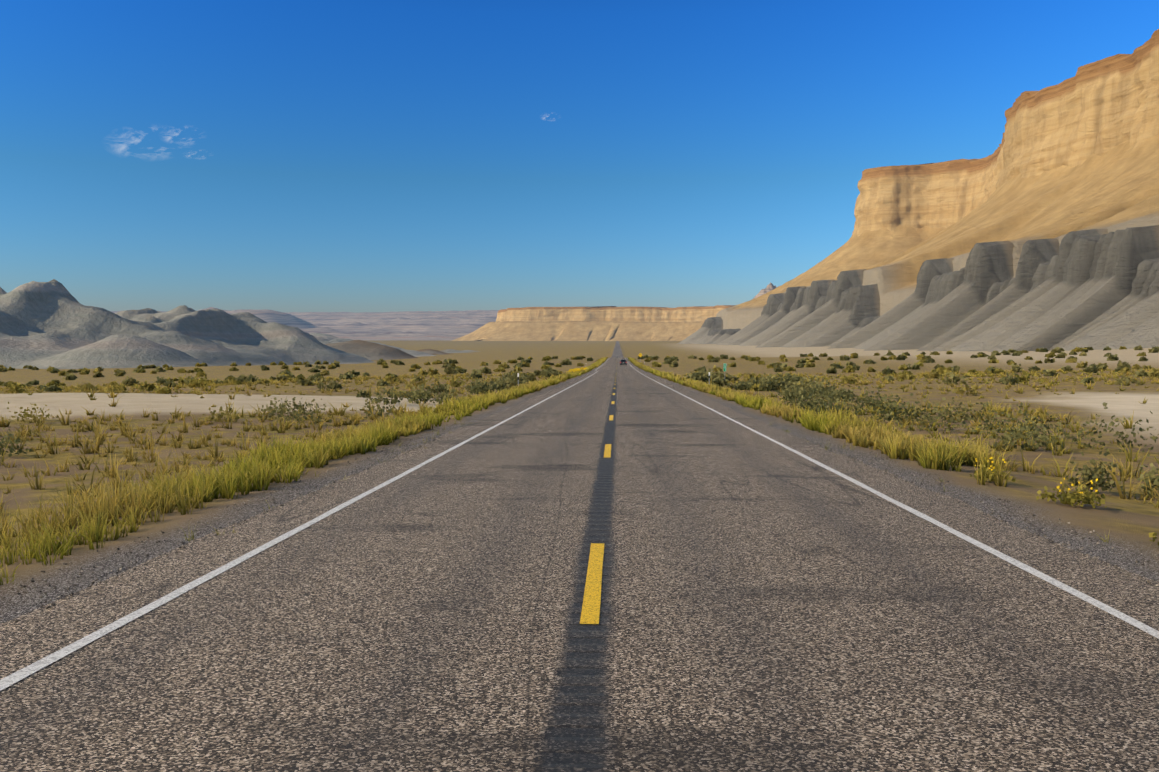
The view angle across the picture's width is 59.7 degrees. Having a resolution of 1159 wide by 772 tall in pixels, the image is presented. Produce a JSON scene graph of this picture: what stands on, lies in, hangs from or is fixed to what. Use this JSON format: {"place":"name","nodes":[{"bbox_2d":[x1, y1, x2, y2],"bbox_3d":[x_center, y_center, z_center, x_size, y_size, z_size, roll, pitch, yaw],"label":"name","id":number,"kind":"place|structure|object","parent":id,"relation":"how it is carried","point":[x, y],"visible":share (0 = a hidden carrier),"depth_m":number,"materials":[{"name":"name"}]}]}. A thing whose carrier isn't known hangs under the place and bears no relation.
{"place":"outdoors","nodes":[
{"label":"outdoors","id":0,"kind":"place"},
{"bbox_2d":[0,279,479,368],"bbox_3d":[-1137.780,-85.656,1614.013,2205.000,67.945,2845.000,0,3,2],"label":"gray hills","id":1,"kind":"structure","parent":0,"point":[54,323],"depth_m":610.46,"materials":[{"name":"grey stone"}]},
{"bbox_2d":[111,307,497,340],"bbox_3d":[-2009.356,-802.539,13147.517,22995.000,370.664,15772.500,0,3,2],"label":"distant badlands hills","id":2,"kind":"structure","parent":0,"point":[424,325],"depth_m":8279.65,"materials":[{"name":"grey stone"}]},
{"bbox_2d":[0,358,1158,771],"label":"road","id":3,"kind":"structure","parent":0,"point":[766,604],"depth_m":6.76,"materials":[{"name":"grey asphalt"}]},
{"bbox_2d":[0,366,600,690],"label":"road line","id":4,"kind":"object","parent":3,"relation":"on","point":[17,676],"visible":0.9,"depth_m":7.87,"materials":[{"name":"white paint"}]},
{"bbox_2d":[0,436,1158,621],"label":"gravel pebbles","id":5,"kind":"object","parent":3,"relation":"on","point":[281,505],"depth_m":11.57,"materials":[{"name":"grey gravel"}]},
{"bbox_2d":[580,367,616,623],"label":"road line","id":6,"kind":"object","parent":3,"relation":"on","point":[590,613],"visible":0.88,"depth_m":8.13,"materials":[{"name":"yellow paint"}]},
{"bbox_2d":[619,359,626,364],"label":"car","id":7,"kind":"object","parent":3,"relation":"on","point":[623,362],"visible":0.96,"depth_m":282.33,"materials":[{"name":"paint"}]},
{"bbox_2d":[181,421,1109,542],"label":"shoulder weeds","id":8,"kind":"object","parent":3,"relation":"on","point":[192,536],"depth_m":15.31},
{"bbox_2d":[628,363,1158,638],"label":"road line","id":9,"kind":"object","parent":3,"relation":"on","point":[1096,603],"visible":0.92,"depth_m":9.57,"materials":[{"name":"white paint"}]},
{"bbox_2d":[0,340,1158,623],"bbox_3d":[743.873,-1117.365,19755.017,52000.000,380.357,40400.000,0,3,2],"label":"ground","id":10,"kind":"structure","parent":0,"point":[1132,524],"depth_m":30.38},
{"bbox_2d":[0,389,369,456],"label":"shrubs","id":11,"kind":"object","parent":10,"relation":"on","point":[359,394],"visible":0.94,"depth_m":22.46,"materials":[{"name":"green plant"}]},
{"bbox_2d":[1,386,406,422],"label":"shrubs","id":12,"kind":"object","parent":10,"relation":"on","point":[165,390],"visible":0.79,"depth_m":33.61,"materials":[{"name":"green plant"}]},
{"bbox_2d":[0,412,435,584],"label":"verge grass","id":13,"kind":"structure","parent":10,"relation":"on","point":[260,469],"depth_m":13.39,"materials":[{"name":"plant"}]},
{"bbox_2d":[0,388,453,530],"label":"grass field","id":14,"kind":"structure","parent":10,"relation":"on","point":[99,439],"depth_m":25.56,"materials":[{"name":"green plant"}]},
{"bbox_2d":[0,372,553,400],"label":"desert shrubs","id":15,"kind":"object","parent":10,"relation":"on","point":[180,385],"depth_m":94.25,"materials":[{"name":"green plant"}]},
{"bbox_2d":[0,367,562,392],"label":"shrubs","id":16,"kind":"object","parent":10,"relation":"on","point":[304,382],"visible":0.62,"depth_m":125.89,"materials":[{"name":"green plant"}]},
{"bbox_2d":[0,356,592,379],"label":"shrubs","id":17,"kind":"object","parent":10,"relation":"on","point":[200,372],"visible":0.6,"depth_m":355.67,"materials":[{"name":"green plant"}]},
{"bbox_2d":[256,369,560,424],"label":"verge shrubs","id":18,"kind":"object","parent":10,"relation":"on","point":[499,383],"visible":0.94,"depth_m":47.48,"materials":[{"name":"green plant"}]},
{"bbox_2d":[363,377,559,429],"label":"verge grass","id":19,"kind":"structure","parent":10,"relation":"on","point":[466,406],"depth_m":40.72,"materials":[{"name":"yellow plant"}]},
{"bbox_2d":[533,357,607,381],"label":"verge grass","id":20,"kind":"structure","parent":10,"relation":"on","point":[562,377],"depth_m":143.07,"materials":[{"name":"yellow plant"}]},
{"bbox_2d":[452,305,734,340],"bbox_3d":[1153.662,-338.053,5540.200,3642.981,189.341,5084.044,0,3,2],"label":"distant mesa","id":21,"kind":"structure","parent":10,"relation":"on","point":[606,323],"depth_m":4832.88,"materials":[{"name":"beige stone"}]},
{"bbox_2d":[627,357,697,382],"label":"verge grass","id":22,"kind":"structure","parent":10,"relation":"on","point":[664,375],"depth_m":141.07,"materials":[{"name":"plant"}]},
{"bbox_2d":[676,379,878,427],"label":"verge grass","id":23,"kind":"structure","parent":10,"relation":"on","point":[768,406],"depth_m":41.31,"materials":[{"name":"plant"}]},
{"bbox_2d":[566,367,1097,492],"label":"flowers","id":24,"kind":"object","parent":10,"relation":"on","point":[579,369],"visible":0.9,"depth_m":15.62,"materials":[{"name":"yellow plant"}]},
{"bbox_2d":[638,345,1158,368],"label":"shrubs","id":25,"kind":"object","parent":10,"relation":"on","point":[1058,350],"visible":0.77,"depth_m":366.38,"materials":[{"name":"green plant"}]},
{"bbox_2d":[677,225,1158,351],"bbox_3d":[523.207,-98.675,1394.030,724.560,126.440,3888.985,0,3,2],"label":"eroded gray hills","id":26,"kind":"structure","parent":10,"relation":"on","point":[1096,289],"depth_m":901.09,"materials":[{"name":"grey stone"}]},
{"bbox_2d":[716,133,1158,328],"bbox_3d":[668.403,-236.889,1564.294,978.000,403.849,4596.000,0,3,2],"label":"sandy slope","id":27,"kind":"structure","parent":26,"relation":"on","point":[1115,188],"depth_m":1323.10,"materials":[{"name":"beige sand"}]},
{"bbox_2d":[753,283,778,298],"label":"rock outcrop","id":28,"kind":"object","parent":27,"relation":"on","point":[769,287],"visible":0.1,"depth_m":4831.77,"materials":[{"name":"beige stone"}]},
{"bbox_2d":[852,29,1158,236],"bbox_3d":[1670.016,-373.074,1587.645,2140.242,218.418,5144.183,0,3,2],"label":"cliff","id":29,"kind":"structure","parent":27,"relation":"on","point":[1102,107],"depth_m":1484.11,"materials":[{"name":"beige stone"}]},
{"bbox_2d":[684,368,1158,453],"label":"verge shrubs","id":30,"kind":"object","parent":10,"relation":"on","point":[807,392],"visible":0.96,"depth_m":36.47,"materials":[{"name":"green plant"}]},
{"bbox_2d":[692,360,1158,395],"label":"shrubs","id":31,"kind":"object","parent":10,"relation":"on","point":[1093,368],"visible":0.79,"depth_m":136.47,"materials":[{"name":"green plant"}]},
{"bbox_2d":[799,408,1088,495],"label":"verge grass","id":32,"kind":"structure","parent":10,"relation":"on","point":[932,454],"depth_m":19.50,"materials":[{"name":"plant"}]},
{"bbox_2d":[790,397,1158,507],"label":"shrubs","id":33,"kind":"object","parent":10,"relation":"on","point":[1128,471],"depth_m":29.33,"materials":[{"name":"green plant"}]},
{"bbox_2d":[970,464,1158,544],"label":"small roadside plants","id":34,"kind":"object","parent":10,"relation":"on","point":[1084,497],"visible":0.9,"depth_m":13.23,"materials":[{"name":"green plant"}]},
{"bbox_2d":[1064,446,1158,494],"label":"shrubs","id":35,"kind":"object","parent":10,"relation":"on","point":[1087,470],"visible":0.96,"depth_m":15.84,"materials":[{"name":"plant"}]},
{"bbox_2d":[0,0,1158,312],"label":"sky","id":36,"kind":"structure","parent":0,"point":[355,156],"materials":[{"name":"blue"}]},
{"bbox_2d":[678,367,1158,409],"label":"desert shrubs","id":37,"kind":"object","parent":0,"point":[1020,390],"depth_m":96.30,"materials":[{"name":"green plant"}]}
]}

